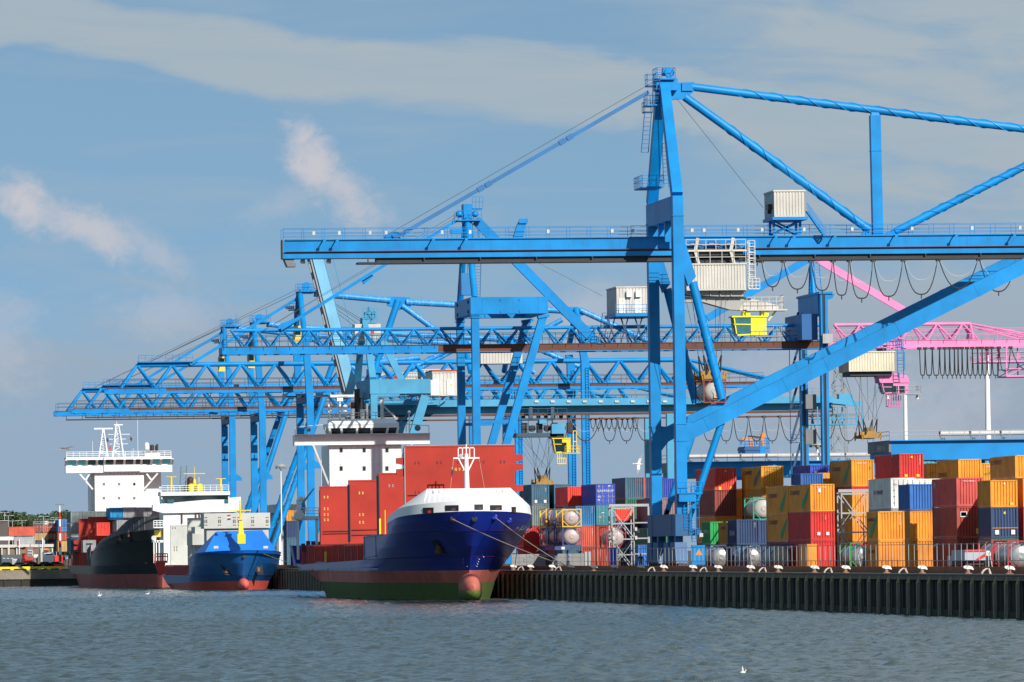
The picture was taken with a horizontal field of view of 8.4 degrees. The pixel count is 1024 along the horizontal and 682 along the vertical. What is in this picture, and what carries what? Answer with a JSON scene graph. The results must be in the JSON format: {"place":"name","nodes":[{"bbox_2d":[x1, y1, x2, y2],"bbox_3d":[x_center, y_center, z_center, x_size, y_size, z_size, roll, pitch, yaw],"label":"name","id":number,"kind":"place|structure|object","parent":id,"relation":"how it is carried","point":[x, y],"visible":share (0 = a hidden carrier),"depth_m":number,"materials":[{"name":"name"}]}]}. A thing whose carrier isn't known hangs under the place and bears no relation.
{"place":"outdoors","nodes":[
{"label":"outdoors","id":0,"kind":"place"},
{"bbox_2d":[0,544,53,568],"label":"warehouse","id":1,"kind":"structure","parent":0,"point":[38,551],"depth_m":1437.82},
{"bbox_2d":[2,566,67,569],"bbox_3d":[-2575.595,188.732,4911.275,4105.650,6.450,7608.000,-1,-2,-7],"label":"ground","id":2,"kind":"structure","parent":0,"point":[35,569],"depth_m":1390.37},
{"bbox_2d":[0,569,78,586],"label":"quay wall","id":3,"kind":"structure","parent":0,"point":[21,578],"depth_m":1389.68,"materials":[{"name":"beige concrete"}]},
{"bbox_2d":[0,585,1023,681],"bbox_3d":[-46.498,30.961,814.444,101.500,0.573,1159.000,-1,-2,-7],"label":"water","id":4,"kind":"structure","parent":0,"point":[76,633],"depth_m":438.19,"materials":[{"name":"grey liquid"}]},
{"bbox_2d":[64,420,173,587],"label":"cargo ship","id":5,"kind":"object","parent":4,"relation":"on","point":[121,556],"visible":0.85,"depth_m":1349.90,"materials":[{"name":"metal"}]},
{"bbox_2d":[151,466,280,589],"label":"cargo ship","id":6,"kind":"object","parent":4,"relation":"on","point":[210,540],"visible":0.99,"depth_m":1146.21,"materials":[{"name":"blue metal"}]},
{"bbox_2d":[290,389,531,600],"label":"cargo ship","id":7,"kind":"object","parent":4,"relation":"on","point":[390,528],"visible":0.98,"depth_m":832.90,"materials":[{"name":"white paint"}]},
{"bbox_2d":[0,0,1023,558],"label":"sky","id":8,"kind":"structure","parent":0,"point":[156,156],"materials":[{"name":"blue"}]},
{"bbox_2d":[66,551,1023,573],"bbox_3d":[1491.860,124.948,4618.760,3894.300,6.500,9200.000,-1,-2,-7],"label":"ground","id":9,"kind":"structure","parent":0,"point":[689,558],"depth_m":674.51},
{"bbox_2d":[53,318,619,512],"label":"gantry crane","id":10,"kind":"object","parent":9,"relation":"on","point":[233,477],"visible":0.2,"depth_m":1295.44,"materials":[{"name":"metal"}]},
{"bbox_2d":[71,309,672,563],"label":"gantry crane","id":11,"kind":"object","parent":9,"relation":"on","point":[261,409],"visible":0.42,"depth_m":1232.79,"materials":[{"name":"metal"}]},
{"bbox_2d":[104,282,766,545],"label":"gantry crane","id":12,"kind":"object","parent":9,"relation":"on","point":[570,385],"visible":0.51,"depth_m":1148.44,"materials":[{"name":"blue metal"}]},
{"bbox_2d":[518,546,539,553],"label":"shipping container","id":13,"kind":"object","parent":9,"relation":"on","point":[532,549],"visible":0.37,"depth_m":892.11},
{"bbox_2d":[518,528,541,545],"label":"shipping container","id":14,"kind":"object","parent":13,"relation":"on","point":[532,536],"visible":0.72,"depth_m":892.07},
{"bbox_2d":[511,552,590,568],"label":"barrier wall","id":15,"kind":"structure","parent":9,"relation":"on","point":[578,559],"depth_m":851.63,"materials":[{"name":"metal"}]},
{"bbox_2d":[556,546,581,553],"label":"shipping container","id":16,"kind":"object","parent":9,"relation":"on","point":[574,549],"visible":0.21,"depth_m":867.17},
{"bbox_2d":[556,527,581,545],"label":"tank container","id":17,"kind":"object","parent":16,"relation":"on","point":[568,536],"visible":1,"depth_m":867.33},
{"bbox_2d":[556,509,581,526],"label":"tank container","id":18,"kind":"object","parent":17,"relation":"on","point":[568,517],"visible":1,"depth_m":867.40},
{"bbox_2d":[307,259,862,477],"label":"gantry crane","id":19,"kind":"object","parent":9,"relation":"on","point":[434,383],"visible":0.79,"depth_m":1049.78,"materials":[{"name":"blue paint"}]},
{"bbox_2d":[513,406,579,463],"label":"crane trolley","id":20,"kind":"object","parent":19,"relation":"hanging from","point":[561,444],"visible":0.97,"depth_m":1050.38,"materials":[{"name":"metal"}]},
{"bbox_2d":[582,547,595,564],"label":"shipping container","id":21,"kind":"object","parent":9,"relation":"on","point":[593,559],"visible":0.26,"depth_m":874.09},
{"bbox_2d":[573,526,595,546],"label":"shipping container","id":22,"kind":"object","parent":21,"relation":"on","point":[588,536],"visible":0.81,"depth_m":874.04,"materials":[{"name":"metal"}]},
{"bbox_2d":[563,506,594,525],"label":"shipping container","id":23,"kind":"object","parent":22,"relation":"on","point":[588,515],"visible":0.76,"depth_m":874.09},
{"bbox_2d":[595,546,615,565],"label":"shipping container","id":24,"kind":"object","parent":9,"relation":"on","point":[599,553],"visible":0.23,"depth_m":875.09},
{"bbox_2d":[595,525,615,546],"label":"shipping container","id":25,"kind":"object","parent":24,"relation":"on","point":[597,535],"visible":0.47,"depth_m":875.12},
{"bbox_2d":[587,505,615,524],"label":"shipping container","id":26,"kind":"object","parent":25,"relation":"on","point":[601,515],"visible":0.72,"depth_m":875.12,"materials":[{"name":"teal metal"}]},
{"bbox_2d":[581,484,614,505],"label":"shipping container","id":27,"kind":"object","parent":26,"relation":"on","point":[597,494],"visible":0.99,"depth_m":875.39,"materials":[{"name":"blue metal"}]},
{"bbox_2d":[597,485,613,503],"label":"door","id":28,"kind":"structure","parent":27,"relation":"in","point":[609,497],"depth_m":875.34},
{"bbox_2d":[600,527,625,547],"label":"tank container","id":29,"kind":"object","parent":9,"relation":"on","point":[605,538],"visible":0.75,"depth_m":857.50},
{"bbox_2d":[219,196,1023,484],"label":"gantry crane","id":30,"kind":"object","parent":9,"relation":"on","point":[801,326],"visible":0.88,"depth_m":920.24,"materials":[{"name":"metal"}]},
{"bbox_2d":[839,338,920,406],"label":"crane trolley","id":31,"kind":"object","parent":30,"relation":"hanging from","point":[878,364],"visible":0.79,"depth_m":924.11,"materials":[{"name":"metal"}]},
{"bbox_2d":[840,376,883,419],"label":"hoist rope","id":32,"kind":"object","parent":31,"relation":"hanging from","point":[865,399],"visible":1,"depth_m":926.22,"materials":[{"name":"metal"}]},
{"bbox_2d":[854,419,881,440],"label":"spreader","id":33,"kind":"object","parent":32,"relation":"hanging from","point":[868,433],"visible":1,"depth_m":924.23,"materials":[{"name":"metal"}]},
{"bbox_2d":[270,568,1023,618],"bbox_3d":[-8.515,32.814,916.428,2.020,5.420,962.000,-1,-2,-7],"label":"quay wall","id":34,"kind":"structure","parent":9,"relation":"on","point":[989,595],"depth_m":646.46,"materials":[{"name":"metal"}]},
{"bbox_2d":[277,565,1023,572],"bbox_3d":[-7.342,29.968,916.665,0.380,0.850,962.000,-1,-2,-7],"label":"kerb","id":35,"kind":"structure","parent":9,"relation":"on","point":[872,569],"depth_m":645.46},
{"bbox_2d":[536,542,1023,566],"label":"quay railing","id":36,"kind":"object","parent":35,"relation":"on","point":[920,560],"visible":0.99,"depth_m":621.03,"materials":[{"name":"metal"}]},
{"bbox_2d":[281,67,1023,565],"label":"gantry crane","id":37,"kind":"object","parent":9,"relation":"on","point":[659,245],"visible":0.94,"depth_m":742.11,"materials":[{"name":"metal"}]},
{"bbox_2d":[684,238,786,337],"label":"crane trolley","id":38,"kind":"object","parent":37,"relation":"hanging from","point":[716,280],"visible":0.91,"depth_m":741.46,"materials":[{"name":"metal"}]},
{"bbox_2d":[687,291,726,355],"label":"hoist rope","id":39,"kind":"object","parent":38,"relation":"hanging from","point":[715,326],"visible":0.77,"depth_m":744.46,"materials":[{"name":"metal"}]},
{"bbox_2d":[693,355,726,383],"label":"spreader","id":40,"kind":"object","parent":39,"relation":"hanging from","point":[704,374],"visible":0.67,"depth_m":741.09,"materials":[{"name":"metal"}]},
{"bbox_2d":[695,379,725,403],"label":"tank container","id":41,"kind":"object","parent":40,"relation":"hanging from","point":[706,392],"visible":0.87,"depth_m":739.99,"materials":[{"name":"metal"}]},
{"bbox_2d":[705,544,726,565],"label":"shipping container","id":42,"kind":"object","parent":9,"relation":"on","point":[712,546],"visible":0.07,"depth_m":755.71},
{"bbox_2d":[702,521,727,544],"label":"shipping container","id":43,"kind":"object","parent":42,"relation":"on","point":[710,531],"visible":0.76,"depth_m":755.66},
{"bbox_2d":[705,545,731,565],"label":"tank container","id":44,"kind":"object","parent":9,"relation":"on","point":[714,556],"visible":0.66,"depth_m":738.94,"materials":[{"name":"silver metal"}]},
{"bbox_2d":[728,544,759,565],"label":"shipping container","id":45,"kind":"object","parent":9,"relation":"on","point":[735,548],"visible":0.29,"depth_m":738.38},
{"bbox_2d":[728,519,759,544],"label":"shipping container","id":46,"kind":"object","parent":45,"relation":"on","point":[743,531],"visible":1,"depth_m":737.37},
{"bbox_2d":[732,545,764,565],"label":"tank container","id":47,"kind":"object","parent":9,"relation":"on","point":[746,558],"visible":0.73,"depth_m":727.55,"materials":[{"name":"silver metal"}]},
{"bbox_2d":[662,451,874,479],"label":"yard gantry","id":48,"kind":"object","parent":9,"relation":"on","point":[692,467],"visible":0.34,"depth_m":1073.23,"materials":[{"name":"metal"}]},
{"bbox_2d":[737,433,769,453],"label":"gantry trolley","id":49,"kind":"object","parent":48,"relation":"on","point":[751,448],"visible":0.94,"depth_m":1077.25,"materials":[{"name":"metal"}]},
{"bbox_2d":[760,544,793,565],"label":"tank container","id":50,"kind":"object","parent":9,"relation":"on","point":[774,551],"visible":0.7,"depth_m":703.59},
{"bbox_2d":[767,541,787,547],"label":"shipping container","id":51,"kind":"object","parent":9,"relation":"on","point":[776,543],"visible":0.18,"depth_m":714.72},
{"bbox_2d":[766,515,787,541],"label":"shipping container","id":52,"kind":"object","parent":51,"relation":"on","point":[777,527],"visible":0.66,"depth_m":714.08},
{"bbox_2d":[766,485,794,514],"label":"shipping container","id":53,"kind":"object","parent":52,"relation":"on","point":[776,500],"visible":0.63,"depth_m":713.95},
{"bbox_2d":[798,544,816,565],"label":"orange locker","id":54,"kind":"object","parent":9,"relation":"on","point":[808,555],"visible":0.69,"depth_m":664.96,"materials":[{"name":"metal"}]},
{"bbox_2d":[788,540,834,565],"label":"shipping container","id":55,"kind":"object","parent":9,"relation":"on","point":[825,548],"visible":0.48,"depth_m":693.64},
{"bbox_2d":[788,511,834,540],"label":"shipping container","id":56,"kind":"object","parent":55,"relation":"on","point":[806,526],"visible":0.99,"depth_m":693.78,"materials":[{"name":"metal"}]},
{"bbox_2d":[788,484,834,512],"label":"shipping container","id":57,"kind":"object","parent":56,"relation":"on","point":[812,498],"visible":1,"depth_m":693.82,"materials":[{"name":"metal"}]},
{"bbox_2d":[830,368,860,459],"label":"power pylon","id":58,"kind":"object","parent":9,"relation":"on","point":[834,407],"visible":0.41,"depth_m":1621.38,"materials":[{"name":"metal"}]},
{"bbox_2d":[835,541,866,565],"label":"shipping container","id":59,"kind":"object","parent":9,"relation":"on","point":[836,555],"visible":0.2,"depth_m":751.71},
{"bbox_2d":[835,516,866,541],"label":"shipping container","id":60,"kind":"object","parent":59,"relation":"on","point":[852,525],"visible":0.45,"depth_m":742.79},
{"bbox_2d":[835,491,868,516],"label":"shipping container","id":61,"kind":"object","parent":60,"relation":"on","point":[852,500],"visible":0.38,"depth_m":742.71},
{"bbox_2d":[834,486,868,490],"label":"shipping container","id":62,"kind":"object","parent":61,"relation":"on","point":[857,487],"visible":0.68,"depth_m":742.42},
{"bbox_2d":[829,459,873,487],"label":"shipping container","id":63,"kind":"object","parent":62,"relation":"on","point":[847,473],"visible":0.9,"depth_m":742.59,"materials":[{"name":"metal"}]},
{"bbox_2d":[839,542,866,565],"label":"tank container","id":64,"kind":"object","parent":9,"relation":"on","point":[852,553],"visible":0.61,"depth_m":659.68,"materials":[{"name":"silver metal"}]},
{"bbox_2d":[867,541,904,565],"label":"shipping container","id":65,"kind":"object","parent":9,"relation":"on","point":[891,552],"visible":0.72,"depth_m":635.36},
{"bbox_2d":[866,511,904,540],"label":"shipping container","id":66,"kind":"object","parent":65,"relation":"on","point":[885,526],"visible":1,"depth_m":635.43,"materials":[{"name":"metal"}]},
{"bbox_2d":[901,540,932,566],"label":"shipping container","id":67,"kind":"object","parent":9,"relation":"on","point":[919,552],"visible":0.41,"depth_m":653.02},
{"bbox_2d":[904,510,932,539],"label":"shipping container","id":68,"kind":"object","parent":67,"relation":"on","point":[918,524],"visible":0.7,"depth_m":653.12,"materials":[{"name":"metal"}]},
{"bbox_2d":[898,484,935,510],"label":"shipping container","id":69,"kind":"object","parent":68,"relation":"on","point":[914,496],"visible":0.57,"depth_m":653.15,"materials":[{"name":"metal"}]},
{"bbox_2d":[867,429,1023,462],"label":"yard gantry","id":70,"kind":"object","parent":9,"relation":"on","point":[983,450],"visible":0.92,"depth_m":919.59,"materials":[{"name":"metal"}]},
{"bbox_2d":[933,537,977,566],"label":"shipping container","id":71,"kind":"object","parent":9,"relation":"on","point":[944,548],"visible":0.51,"depth_m":639.46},
{"bbox_2d":[932,506,977,537],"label":"shipping container","id":72,"kind":"object","parent":71,"relation":"on","point":[955,522],"visible":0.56,"depth_m":635.94,"materials":[{"name":"metal"}]},
{"bbox_2d":[932,477,982,506],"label":"shipping container","id":73,"kind":"object","parent":72,"relation":"on","point":[951,492],"visible":0.96,"depth_m":635.91,"materials":[{"name":"metal"}]},
{"bbox_2d":[947,550,984,566],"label":"box lorry","id":74,"kind":"object","parent":9,"relation":"on","point":[966,554],"visible":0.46,"depth_m":585.03,"materials":[{"name":"white paint"}]},
{"bbox_2d":[984,332,990,438],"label":"light mast","id":75,"kind":"object","parent":9,"relation":"on","point":[987,407],"visible":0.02,"depth_m":1026.57,"materials":[{"name":"metal"}]},
{"bbox_2d":[978,538,1017,566],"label":"shipping container","id":76,"kind":"object","parent":9,"relation":"on","point":[981,545],"visible":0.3,"depth_m":618.02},
{"bbox_2d":[978,507,1018,537],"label":"shipping container","id":77,"kind":"object","parent":76,"relation":"on","point":[997,522],"visible":1,"depth_m":617.57,"materials":[{"name":"blue metal"}]},
{"bbox_2d":[977,480,1017,507],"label":"shipping container","id":78,"kind":"object","parent":77,"relation":"on","point":[997,493],"visible":0.99,"depth_m":617.73,"materials":[{"name":"metal"}]},
{"bbox_2d":[993,540,1023,566],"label":"tank container","id":79,"kind":"object","parent":9,"relation":"on","point":[1014,552],"visible":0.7,"depth_m":587.35,"materials":[{"name":"silver metal"}]},
{"bbox_2d":[608,504,649,565],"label":"lattice tower","id":80,"kind":"structure","parent":0,"point":[622,506],"depth_m":800.38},
{"bbox_2d":[837,489,868,565],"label":"lattice tower","id":81,"kind":"structure","parent":0,"point":[843,520],"depth_m":681.58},
{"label":"shipping container","id":82,"kind":"object","parent":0,"visible":0},
{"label":"shipping container","id":83,"kind":"object","parent":82,"relation":"on","visible":0},
{"bbox_2d":[875,453,923,478],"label":"shipping container","id":84,"kind":"object","parent":83,"relation":"on","point":[900,466],"visible":0.96,"depth_m":689.18,"materials":[{"name":"metal"}]},
{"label":"shipping container","id":85,"kind":"object","parent":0,"visible":0},
{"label":"shipping container","id":86,"kind":"object","parent":85,"relation":"on","visible":0},
{"bbox_2d":[937,459,981,478],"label":"shipping container","id":87,"kind":"object","parent":86,"relation":"on","point":[962,468],"visible":0.77,"depth_m":724.96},
{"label":"shipping container","id":88,"kind":"object","parent":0,"visible":0},
{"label":"shipping container","id":89,"kind":"object","parent":88,"relation":"on","visible":0},
{"bbox_2d":[990,455,1023,479],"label":"shipping container","id":90,"kind":"object","parent":89,"relation":"on","point":[1006,467],"visible":0.97,"depth_m":652.66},
{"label":"shipping container","id":91,"kind":"object","parent":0,"visible":0},
{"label":"shipping container","id":92,"kind":"object","parent":91,"relation":"on","visible":0},
{"bbox_2d":[791,473,822,484],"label":"shipping container","id":93,"kind":"object","parent":92,"relation":"on","point":[806,478],"visible":0.34,"depth_m":750.85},
{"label":"shipping container","id":94,"kind":"object","parent":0,"visible":0},
{"bbox_2d":[742,488,765,515],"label":"shipping container","id":95,"kind":"object","parent":94,"relation":"on","point":[761,492],"visible":0.3,"depth_m":767.30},
{"bbox_2d":[741,465,783,489],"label":"shipping container","id":96,"kind":"object","parent":95,"relation":"on","point":[759,477],"visible":0.93,"depth_m":759.77,"materials":[{"name":"metal"}]},
{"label":"shipping container","id":97,"kind":"object","parent":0,"visible":0},
{"bbox_2d":[697,516,736,542],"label":"shipping container","id":98,"kind":"object","parent":97,"relation":"on","point":[700,520],"visible":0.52,"depth_m":774.21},
{"bbox_2d":[697,490,736,516],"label":"shipping container","id":99,"kind":"object","parent":98,"relation":"on","point":[711,503],"visible":0.94,"depth_m":771.28,"materials":[{"name":"metal"}]},
{"bbox_2d":[696,468,736,490],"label":"shipping container","id":100,"kind":"object","parent":99,"relation":"on","point":[721,479],"visible":0.88,"depth_m":771.23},
{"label":"shipping container","id":101,"kind":"object","parent":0,"visible":0},
{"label":"shipping container","id":102,"kind":"object","parent":101,"relation":"on","visible":0},
{"bbox_2d":[555,487,580,506],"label":"shipping container","id":103,"kind":"object","parent":102,"relation":"on","point":[567,496],"visible":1,"depth_m":890.77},
{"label":"shipping container","id":104,"kind":"object","parent":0,"visible":0},
{"bbox_2d":[615,498,644,520],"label":"shipping container","id":105,"kind":"object","parent":104,"relation":"on","point":[625,501],"visible":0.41,"depth_m":885.47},
{"bbox_2d":[612,477,644,498],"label":"shipping container","id":106,"kind":"object","parent":105,"relation":"on","point":[629,487],"visible":0.95,"depth_m":885.58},
{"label":"shipping container","id":107,"kind":"object","parent":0,"visible":0},
{"bbox_2d":[528,526,547,545],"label":"shipping container","id":108,"kind":"object","parent":107,"relation":"on","point":[543,543],"visible":0.14,"depth_m":965.96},
{"bbox_2d":[529,504,548,525],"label":"shipping container","id":109,"kind":"object","parent":108,"relation":"on","point":[535,515],"visible":0.43,"depth_m":965.98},
{"bbox_2d":[519,484,548,504],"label":"shipping container","id":110,"kind":"object","parent":109,"relation":"on","point":[530,494],"visible":0.88,"depth_m":966.11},
{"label":"shipping container","id":111,"kind":"object","parent":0,"visible":0},
{"bbox_2d":[637,523,647,528],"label":"shipping container","id":112,"kind":"object","parent":111,"relation":"on","point":[642,525],"visible":0.02,"depth_m":876.98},
{"bbox_2d":[636,498,669,521],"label":"shipping container","id":113,"kind":"object","parent":112,"relation":"on","point":[641,513],"visible":0.48,"depth_m":875.88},
{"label":"shipping container","id":114,"kind":"object","parent":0,"visible":0},
{"bbox_2d":[759,520,775,543],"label":"shipping container","id":115,"kind":"object","parent":114,"relation":"on","point":[763,530],"visible":0.2,"depth_m":746.54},
{"bbox_2d":[744,497,765,519],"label":"tank container","id":116,"kind":"object","parent":115,"relation":"on","point":[756,508],"visible":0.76,"depth_m":746.86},
{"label":"shipping container","id":117,"kind":"object","parent":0,"visible":0},
{"bbox_2d":[869,508,897,511],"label":"shipping container","id":118,"kind":"object","parent":117,"relation":"on","point":[876,510],"visible":0.56,"depth_m":668.16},
{"bbox_2d":[868,478,915,508],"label":"shipping container","id":119,"kind":"object","parent":118,"relation":"on","point":[883,493],"visible":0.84,"depth_m":667.09,"materials":[{"name":"grey metal"}]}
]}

